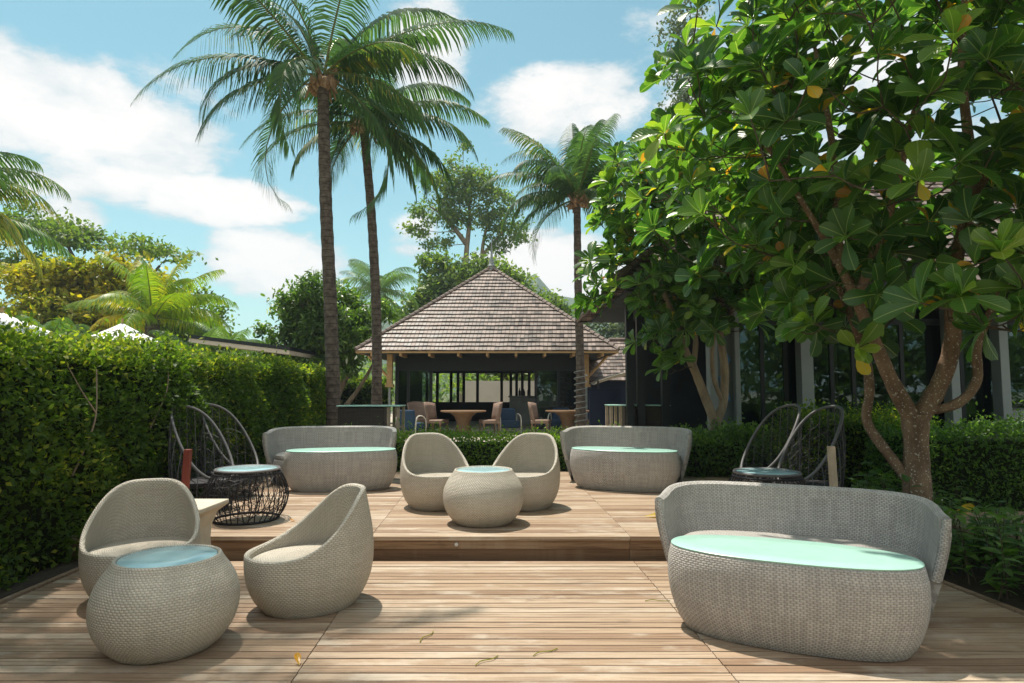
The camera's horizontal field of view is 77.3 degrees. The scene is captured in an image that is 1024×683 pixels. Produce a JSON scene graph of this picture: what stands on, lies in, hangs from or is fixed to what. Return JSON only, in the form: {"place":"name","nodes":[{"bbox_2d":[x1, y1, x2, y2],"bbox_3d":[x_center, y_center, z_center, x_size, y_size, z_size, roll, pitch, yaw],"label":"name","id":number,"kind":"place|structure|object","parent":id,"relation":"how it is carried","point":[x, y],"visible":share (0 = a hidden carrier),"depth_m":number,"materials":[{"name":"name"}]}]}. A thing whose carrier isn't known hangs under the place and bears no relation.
{"place":"outdoors","nodes":[
{"label":"outdoors","id":0,"kind":"place"},
{"bbox_2d":[2,275,623,393],"bbox_3d":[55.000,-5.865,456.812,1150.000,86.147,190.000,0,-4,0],"label":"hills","id":1,"kind":"structure","parent":0,"point":[539,282],"depth_m":410.79,"materials":[{"name":"green plant"}]},
{"bbox_2d":[390,411,588,441],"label":"patio","id":2,"kind":"structure","parent":0,"point":[391,417],"depth_m":20.57,"materials":[{"name":"grey stone"}]},
{"bbox_2d":[0,307,50,335],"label":"beach parasol","id":3,"kind":"object","parent":2,"relation":"on","point":[6,318],"visible":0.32,"depth_m":15.10,"materials":[{"name":"white fabric"}]},
{"bbox_2d":[0,151,74,282],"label":"coconut palm","id":4,"kind":"object","parent":2,"relation":"on","point":[6,223],"visible":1,"depth_m":14.51,"materials":[{"name":"green plant"}]},
{"bbox_2d":[91,318,157,343],"bbox_3d":[-10.100,0.933,16.477,2.398,3.080,2.398,3,-6,-37],"label":"beach parasol","id":5,"kind":"object","parent":2,"relation":"on","point":[120,327],"visible":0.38,"depth_m":16.27,"materials":[{"name":"white fabric"}]},
{"bbox_2d":[62,250,238,345],"bbox_3d":[-14.130,-0.199,25.194,6.327,7.297,5.585,0,-4,0],"label":"coconut palm","id":6,"kind":"object","parent":2,"relation":"on","point":[166,305],"visible":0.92,"depth_m":24.86,"materials":[{"name":"green plant"}]},
{"bbox_2d":[147,326,252,354],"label":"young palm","id":7,"kind":"object","parent":2,"relation":"on","point":[206,334],"visible":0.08,"depth_m":24.25,"materials":[{"name":"green plant"}]},
{"bbox_2d":[194,321,262,354],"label":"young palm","id":8,"kind":"object","parent":2,"relation":"on","point":[240,336],"visible":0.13,"depth_m":30.05,"materials":[{"name":"green plant"}]},
{"bbox_2d":[215,348,259,356],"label":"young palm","id":9,"kind":"object","parent":2,"relation":"on","point":[242,353],"visible":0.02,"depth_m":27.79,"materials":[{"name":"green plant"}]},
{"bbox_2d":[188,335,314,360],"bbox_3d":[-9.473,1.515,23.453,3.675,3.296,3.000,0,-4,0],"label":"flat roof kiosk","id":10,"kind":"object","parent":2,"relation":"on","point":[245,345],"visible":0.39,"depth_m":22.08,"materials":[{"name":"metal"}]},
{"bbox_2d":[246,266,404,404],"bbox_3d":[-7.396,0.340,25.290,6.398,6.244,4.168,0,-4,0],"label":"frangipani tree","id":11,"kind":"object","parent":2,"relation":"on","point":[300,311],"visible":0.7,"depth_m":24.37,"materials":[{"name":"green plant"}]},
{"bbox_2d":[239,63,490,404],"bbox_3d":[-3.697,-2.436,16.504,5.245,10.064,4.632,-4,-6,41],"label":"coconut palm","id":12,"kind":"object","parent":2,"relation":"on","point":[365,144],"visible":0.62,"depth_m":16.30,"materials":[{"name":"green plant"}]},
{"bbox_2d":[340,371,393,415],"bbox_3d":[-7.801,2.344,26.505,5.747,2.695,1.888,0,-4,0],"label":"shrub","id":13,"kind":"object","parent":2,"relation":"on","point":[363,396],"visible":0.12,"depth_m":26.22,"materials":[{"name":"green plant"}]},
{"bbox_2d":[336,405,405,440],"bbox_3d":[-2.720,1.764,12.401,1.200,1.055,0.720,0,-4,0],"label":"bar table","id":14,"kind":"object","parent":2,"relation":"on","point":[364,415],"visible":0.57,"depth_m":12.11,"materials":[{"name":"wicker"}]},
{"bbox_2d":[337,259,422,321],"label":"coconut palm","id":15,"kind":"object","parent":2,"relation":"on","point":[389,281],"visible":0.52,"depth_m":41.86,"materials":[{"name":"green plant"}]},
{"bbox_2d":[400,410,426,432],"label":"lounge chair","id":16,"kind":"object","parent":2,"relation":"on","point":[410,416],"visible":0.48,"depth_m":18.60,"materials":[{"name":"blue fabric"}]},
{"bbox_2d":[407,401,432,432],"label":"dining chair","id":17,"kind":"object","parent":2,"relation":"on","point":[417,407],"visible":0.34,"depth_m":20.54,"materials":[{"name":"beige fabric"}]},
{"bbox_2d":[424,402,448,431],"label":"dining chair","id":18,"kind":"object","parent":2,"relation":"on","point":[430,412],"visible":0.87,"depth_m":19.59,"materials":[{"name":"beige fabric"}]},
{"bbox_2d":[440,410,485,435],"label":"dining table","id":19,"kind":"object","parent":2,"relation":"on","point":[463,418],"visible":0.84,"depth_m":19.25,"materials":[{"name":"brown wood"}]},
{"bbox_2d":[354,239,619,430],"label":"garden pavilion","id":20,"kind":"structure","parent":2,"relation":"on","point":[491,318],"depth_m":21.94,"materials":[{"name":"brown wood"}]},
{"bbox_2d":[395,355,575,428],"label":"pavilion frame","id":21,"kind":"structure","parent":20,"relation":"in","point":[535,363],"depth_m":21.96,"materials":[{"name":"wood"}]},
{"bbox_2d":[448,373,533,393],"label":"broadleaf tree","id":22,"kind":"object","parent":2,"relation":"on","point":[488,377],"visible":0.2,"depth_m":33.59,"materials":[{"name":"green plant"}]},
{"bbox_2d":[479,402,502,433],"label":"dining chair","id":23,"kind":"object","parent":2,"relation":"on","point":[496,413],"visible":0.91,"depth_m":19.21,"materials":[{"name":"beige fabric"}]},
{"bbox_2d":[465,381,533,401],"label":"garden wall","id":24,"kind":"structure","parent":2,"relation":"on","point":[489,391],"depth_m":31.41,"materials":[{"name":"paint"}]},
{"bbox_2d":[495,408,521,432],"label":"lounge chair","id":25,"kind":"object","parent":2,"relation":"on","point":[508,418],"visible":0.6,"depth_m":20.39,"materials":[{"name":"fabric"}]},
{"bbox_2d":[528,402,551,433],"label":"dining chair","id":26,"kind":"object","parent":2,"relation":"on","point":[533,413],"visible":0.93,"depth_m":19.32,"materials":[{"name":"beige fabric"}]},
{"bbox_2d":[547,408,568,429],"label":"lounge chair","id":27,"kind":"object","parent":2,"relation":"on","point":[555,419],"visible":0.34,"depth_m":20.95,"materials":[{"name":"fabric"}]},
{"bbox_2d":[480,113,645,425],"bbox_3d":[1.979,-2.240,19.211,4.701,10.231,5.480,4,-6,-43],"label":"coconut palm","id":28,"kind":"object","parent":2,"relation":"on","point":[576,171],"visible":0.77,"depth_m":18.96,"materials":[{"name":"green plant"}]},
{"bbox_2d":[545,410,588,432],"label":"dining table","id":29,"kind":"object","parent":2,"relation":"on","point":[567,418],"visible":0.63,"depth_m":19.45,"materials":[{"name":"brown wood"}]},
{"bbox_2d":[589,389,620,425],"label":"screen wall","id":30,"kind":"structure","parent":2,"relation":"on","point":[599,399],"depth_m":16.13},
{"bbox_2d":[587,338,625,423],"bbox_3d":[4.700,1.642,27.455,5.311,3.619,4.701,0,-4,0],"label":"garden hut","id":31,"kind":"object","parent":2,"relation":"on","point":[612,364],"visible":0.1,"depth_m":25.75,"materials":[{"name":"brown wood"}]},
{"bbox_2d":[589,372,624,388],"bbox_3d":[4.278,1.776,20.424,3.377,2.268,2.020,0,-4,0],"label":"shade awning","id":32,"kind":"object","parent":31,"relation":"attached to","point":[600,380],"visible":0.27,"depth_m":19.93,"materials":[{"name":"beige fabric"}]},
{"bbox_2d":[604,404,670,426],"bbox_3d":[2.520,1.803,12.899,1.200,1.055,0.720,0,-4,0],"label":"bar table","id":33,"kind":"object","parent":2,"relation":"on","point":[652,414],"visible":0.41,"depth_m":12.61,"materials":[{"name":"wood"}]},
{"bbox_2d":[630,0,784,225],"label":"casuarina tree","id":34,"kind":"object","parent":2,"relation":"on","point":[676,28],"visible":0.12,"depth_m":27.64,"materials":[{"name":"green plant"}]},
{"bbox_2d":[576,175,1023,447],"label":"restaurant building","id":35,"kind":"structure","parent":2,"relation":"on","point":[765,375],"depth_m":11.81,"materials":[{"name":"grey paint"}]},
{"bbox_2d":[739,298,1021,432],"bbox_3d":[9.050,0.718,11.815,9.900,3.050,0.090,0,-4,0],"label":"window frame","id":36,"kind":"structure","parent":35,"relation":"in","point":[927,321],"depth_m":11.80,"materials":[{"name":"metal"}]},
{"bbox_2d":[0,0,1023,340],"label":"sky","id":37,"kind":"structure","parent":0,"point":[72,72],"materials":[{"name":"blue"}]},
{"bbox_2d":[508,396,534,424],"bbox_3d":[0.850,2.694,25.167,2.000,1.110,0.720,0,-4,0],"label":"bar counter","id":38,"kind":"object","parent":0,"point":[519,404],"visible":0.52,"depth_m":24.88,"materials":[{"name":"stone"}]},
{"bbox_2d":[391,394,1023,562],"bbox_3d":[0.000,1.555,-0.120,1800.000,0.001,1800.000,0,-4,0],"label":"ground","id":39,"kind":"structure","parent":0,"point":[443,396],"depth_m":105.41,"materials":[{"name":"green plant"}]},
{"bbox_2d":[4,314,92,355],"bbox_3d":[-14.685,1.107,19.916,3.293,3.875,3.486,-4,-6,40],"label":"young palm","id":40,"kind":"object","parent":39,"relation":"on","point":[47,325],"visible":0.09,"depth_m":19.90,"materials":[{"name":"green plant"}]},
{"bbox_2d":[0,245,190,333],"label":"golden tree","id":41,"kind":"object","parent":39,"relation":"on","point":[59,289],"visible":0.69,"depth_m":29.33,"materials":[{"name":"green plant"}]},
{"bbox_2d":[0,189,218,288],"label":"umbrella tree","id":42,"kind":"object","parent":39,"relation":"on","point":[66,235],"visible":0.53,"depth_m":42.12,"materials":[{"name":"green plant"}]},
{"bbox_2d":[133,272,240,366],"bbox_3d":[-19.464,0.047,38.086,6.288,8.783,5.022,1,-5,-14],"label":"broadleaf tree","id":43,"kind":"object","parent":39,"relation":"on","point":[218,308],"visible":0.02,"depth_m":38.44,"materials":[{"name":"green plant"}]},
{"bbox_2d":[160,293,222,343],"bbox_3d":[-17.678,0.511,32.983,5.444,7.080,4.529,0,-4,0],"label":"broadleaf tree","id":44,"kind":"object","parent":39,"relation":"on","point":[182,335],"visible":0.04,"depth_m":32.43,"materials":[{"name":"green plant"}]},
{"bbox_2d":[126,355,527,401],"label":"wood","id":45,"kind":"object","parent":39,"relation":"on","point":[443,385],"visible":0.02,"depth_m":84.15,"materials":[{"name":"green plant"}]},
{"bbox_2d":[397,140,537,401],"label":"rain tree","id":46,"kind":"object","parent":39,"relation":"on","point":[468,193],"visible":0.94,"depth_m":58.38,"materials":[{"name":"green plant"}]},
{"bbox_2d":[392,247,574,380],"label":"broadleaf tree","id":47,"kind":"object","parent":39,"relation":"on","point":[434,286],"visible":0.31,"depth_m":49.32,"materials":[{"name":"green plant"}]},
{"bbox_2d":[0,531,1023,609],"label":"planting bed","id":48,"kind":"object","parent":39,"relation":"on","point":[1016,601],"visible":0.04,"depth_m":5.12,"materials":[{"name":"soil"}]},
{"bbox_2d":[0,306,325,590],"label":"hedge","id":49,"kind":"object","parent":48,"relation":"on","point":[84,423],"visible":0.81,"depth_m":6.16,"materials":[{"name":"green plant"}]},
{"bbox_2d":[130,0,514,425],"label":"coconut palm","id":50,"kind":"object","parent":48,"relation":"on","point":[348,60],"visible":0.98,"depth_m":13.74,"materials":[{"name":"green plant"}]},
{"bbox_2d":[311,416,619,471],"bbox_3d":[-0.769,1.843,10.872,5.514,1.122,0.957,0,-4,0],"label":"hedge","id":51,"kind":"object","parent":48,"relation":"on","point":[476,452],"visible":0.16,"depth_m":10.64,"materials":[{"name":"green plant"}]},
{"bbox_2d":[571,114,794,442],"bbox_3d":[2.940,-0.678,10.444,4.020,5.971,3.602,0,-4,0],"label":"almond tree","id":52,"kind":"object","parent":48,"relation":"on","point":[701,316],"visible":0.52,"depth_m":9.97,"materials":[{"name":"green plant"}]},
{"bbox_2d":[670,412,786,481],"bbox_3d":[3.400,1.732,10.122,1.927,1.234,1.486,0,-4,0],"label":"shrub","id":53,"kind":"object","parent":48,"relation":"on","point":[711,455],"visible":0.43,"depth_m":9.74,"materials":[{"name":"green plant"}]},
{"bbox_2d":[621,0,1023,500],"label":"almond tree","id":54,"kind":"object","parent":48,"relation":"on","point":[788,219],"visible":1,"depth_m":5.56,"materials":[{"name":"green plant"}]},
{"bbox_2d":[764,386,940,487],"bbox_3d":[4.713,1.400,8.888,2.077,1.570,1.181,0,-4,0],"label":"hedge","id":55,"kind":"object","parent":48,"relation":"on","point":[855,436],"visible":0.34,"depth_m":8.54,"materials":[{"name":"green plant"}]},
{"bbox_2d":[848,462,974,544],"bbox_3d":[3.921,1.630,6.585,1.035,0.714,1.566,0,-4,0],"label":"ground shrub","id":56,"kind":"object","parent":48,"relation":"on","point":[885,480],"visible":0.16,"depth_m":6.73,"materials":[{"name":"green plant"}]},
{"bbox_2d":[861,396,1023,510],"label":"hedge","id":57,"kind":"object","parent":48,"relation":"on","point":[989,468],"visible":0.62,"depth_m":7.18,"materials":[{"name":"green plant"}]},
{"bbox_2d":[935,495,1023,600],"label":"ground shrub","id":58,"kind":"object","parent":48,"relation":"on","point":[997,547],"visible":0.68,"depth_m":4.93,"materials":[{"name":"green plant"}]},
{"bbox_2d":[956,503,974,510],"bbox_3d":[4.839,1.786,6.873,0.260,0.053,0.136,-6,2,-20],"label":"fallen leaf","id":59,"kind":"object","parent":58,"relation":"on","point":[966,506],"visible":0.52,"depth_m":6.89,"materials":[{"name":"yellow plant"}]},
{"bbox_2d":[68,540,1023,560],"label":"deck riser","id":60,"kind":"object","parent":39,"relation":"on","point":[515,550],"visible":0.23,"depth_m":5.76,"materials":[{"name":"brown wood"}]},
{"bbox_2d":[71,472,1023,539],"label":"deck","id":61,"kind":"structure","parent":60,"relation":"on","point":[573,511],"depth_m":6.54,"materials":[{"name":"brown wood"}]},
{"bbox_2d":[168,405,239,509],"bbox_3d":[-3.441,1.277,7.128,0.846,1.138,0.685,-2,-5,25],"label":"wire lounge chair","id":62,"kind":"object","parent":61,"relation":"on","point":[199,482],"visible":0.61,"depth_m":7.26,"materials":[{"name":"black metal"}]},
{"bbox_2d":[199,403,261,498],"bbox_3d":[-3.512,1.342,7.975,0.847,1.138,0.685,-2,-5,21],"label":"wire lounge chair","id":63,"kind":"object","parent":61,"relation":"on","point":[209,473],"visible":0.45,"depth_m":8.16,"materials":[{"name":"black metal"}]},
{"bbox_2d":[203,464,288,525],"bbox_3d":[-2.699,1.547,6.520,0.812,0.517,0.813,0,-4,0],"label":"wire drum table","id":64,"kind":"object","parent":61,"relation":"on","point":[246,470],"visible":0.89,"depth_m":6.35,"materials":[{"name":"black metal"}]},
{"bbox_2d":[262,426,396,484],"bbox_3d":[-2.610,1.634,9.287,1.841,0.766,0.988,1,-4,-9],"label":"curved sofa","id":65,"kind":"object","parent":61,"relation":"on","point":[278,442],"visible":0.34,"depth_m":9.67,"materials":[{"name":"grey wicker"}]},
{"bbox_2d":[284,447,396,491],"bbox_3d":[-2.270,1.697,8.514,1.464,0.522,0.656,1,-5,-11],"label":"oval table","id":66,"kind":"object","parent":61,"relation":"on","point":[331,469],"visible":0.98,"depth_m":8.23,"materials":[{"name":"grey wicker"}]},
{"bbox_2d":[400,433,468,510],"bbox_3d":[-0.869,1.458,7.247,0.776,0.802,0.883,2,-5,-26],"label":"cocoon chair","id":67,"kind":"object","parent":61,"relation":"on","point":[430,462],"visible":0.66,"depth_m":7.43,"materials":[{"name":"beige wicker"}]},
{"bbox_2d":[443,466,523,527],"bbox_3d":[-0.285,1.531,6.371,0.799,0.521,0.799,-1,-5,15],"label":"round side table","id":68,"kind":"object","parent":61,"relation":"on","point":[482,496],"visible":1,"depth_m":6.07,"materials":[{"name":"beige wicker"}]},
{"bbox_2d":[492,433,559,510],"bbox_3d":[0.149,1.458,7.247,0.776,0.802,0.883,-2,-5,26],"label":"cocoon chair","id":69,"kind":"object","parent":61,"relation":"on","point":[531,460],"visible":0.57,"depth_m":7.47,"materials":[{"name":"beige wicker"}]},
{"bbox_2d":[570,446,679,492],"bbox_3d":[1.490,1.700,8.554,1.464,0.522,0.656,-2,-5,22],"label":"oval table","id":70,"kind":"object","parent":61,"relation":"on","point":[637,469],"visible":0.99,"depth_m":8.26,"materials":[{"name":"grey wicker"}]},
{"bbox_2d":[560,426,691,482],"bbox_3d":[1.650,1.631,9.245,1.841,0.766,0.988,-1,-5,18],"label":"curved sofa","id":71,"kind":"object","parent":61,"relation":"on","point":[678,439],"visible":0.37,"depth_m":9.59,"materials":[{"name":"grey wicker"}]},
{"bbox_2d":[728,467,807,484],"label":"wire drum table","id":72,"kind":"object","parent":61,"relation":"on","point":[776,473],"visible":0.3,"depth_m":6.16,"materials":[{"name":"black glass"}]},
{"bbox_2d":[736,404,801,482],"bbox_3d":[3.071,1.315,7.626,0.847,1.138,0.685,2,-5,-23],"label":"wire lounge chair","id":73,"kind":"object","parent":61,"relation":"on","point":[777,459],"visible":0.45,"depth_m":7.85,"materials":[{"name":"black metal"}]},
{"bbox_2d":[772,405,845,486],"bbox_3d":[3.211,1.260,6.908,0.847,1.138,0.685,2,-5,-23],"label":"wire lounge chair","id":74,"kind":"object","parent":61,"relation":"on","point":[812,482],"visible":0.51,"depth_m":7.08,"materials":[{"name":"black metal"}]},
{"bbox_2d":[827,446,837,486],"bbox_3d":[2.740,1.408,5.428,0.540,1.030,0.540,0,-4,0],"label":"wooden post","id":75,"kind":"object","parent":61,"relation":"on","point":[832,465],"visible":0.2,"depth_m":5.43,"materials":[{"name":"beige wood"}]},
{"bbox_2d":[572,314,624,338],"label":"broadleaf tree","id":76,"kind":"object","parent":39,"relation":"on","point":[615,330],"visible":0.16,"depth_m":52.14,"materials":[{"name":"green plant"}]},
{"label":"deck bearer","id":77,"kind":"structure","parent":0,"visible":0},
{"bbox_2d":[0,561,1023,682],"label":"deck","id":78,"kind":"structure","parent":77,"relation":"on","point":[598,621],"depth_m":3.86,"materials":[{"name":"brown wood"}]},
{"bbox_2d":[78,478,200,595],"bbox_3d":[-2.737,1.465,4.740,0.776,0.802,0.883,2,-5,-22],"label":"cocoon chair","id":79,"kind":"object","parent":78,"relation":"on","point":[131,516],"visible":0.6,"depth_m":4.99,"materials":[{"name":"beige wicker"}]},
{"bbox_2d":[86,544,239,664],"bbox_3d":[-2.045,1.533,3.793,0.799,0.521,0.799,2,-5,-23],"label":"round side table","id":80,"kind":"object","parent":78,"relation":"on","point":[158,605],"visible":1,"depth_m":3.51,"materials":[{"name":"beige wicker"}]},
{"bbox_2d":[181,449,228,544],"bbox_3d":[-2.800,1.425,5.456,0.540,1.000,0.540,0,-4,0],"label":"parasol stand","id":81,"kind":"object","parent":78,"relation":"on","point":[208,509],"visible":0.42,"depth_m":5.47,"materials":[{"name":"beige stone"}]},
{"bbox_2d":[294,652,300,664],"bbox_3d":[-1.175,1.746,3.521,0.039,0.016,0.075,9,20,-34],"label":"fallen leaf","id":82,"kind":"object","parent":78,"relation":"on","point":[297,656],"visible":1,"depth_m":3.53,"materials":[{"name":"orange plant"}]},
{"bbox_2d":[243,483,373,618],"bbox_3d":[-1.423,1.449,4.533,0.883,0.802,0.776,3,-5,-33],"label":"cocoon chair","id":83,"kind":"object","parent":78,"relation":"on","point":[317,560],"visible":1,"depth_m":4.30,"materials":[{"name":"beige wicker"}]},
{"bbox_2d":[668,535,930,661],"bbox_3d":[1.700,1.541,3.913,1.464,0.522,0.656,-2,-5,24],"label":"oval table","id":84,"kind":"object","parent":78,"relation":"on","point":[835,601],"visible":1,"depth_m":3.64,"materials":[{"name":"grey wicker"}]},
{"bbox_2d":[655,481,951,620],"bbox_3d":[1.997,1.469,4.561,1.841,0.766,0.988,-2,-5,24],"label":"curved sofa","id":85,"kind":"object","parent":78,"relation":"on","point":[917,527],"visible":0.42,"depth_m":4.84,"materials":[{"name":"grey wicker"}]}
]}

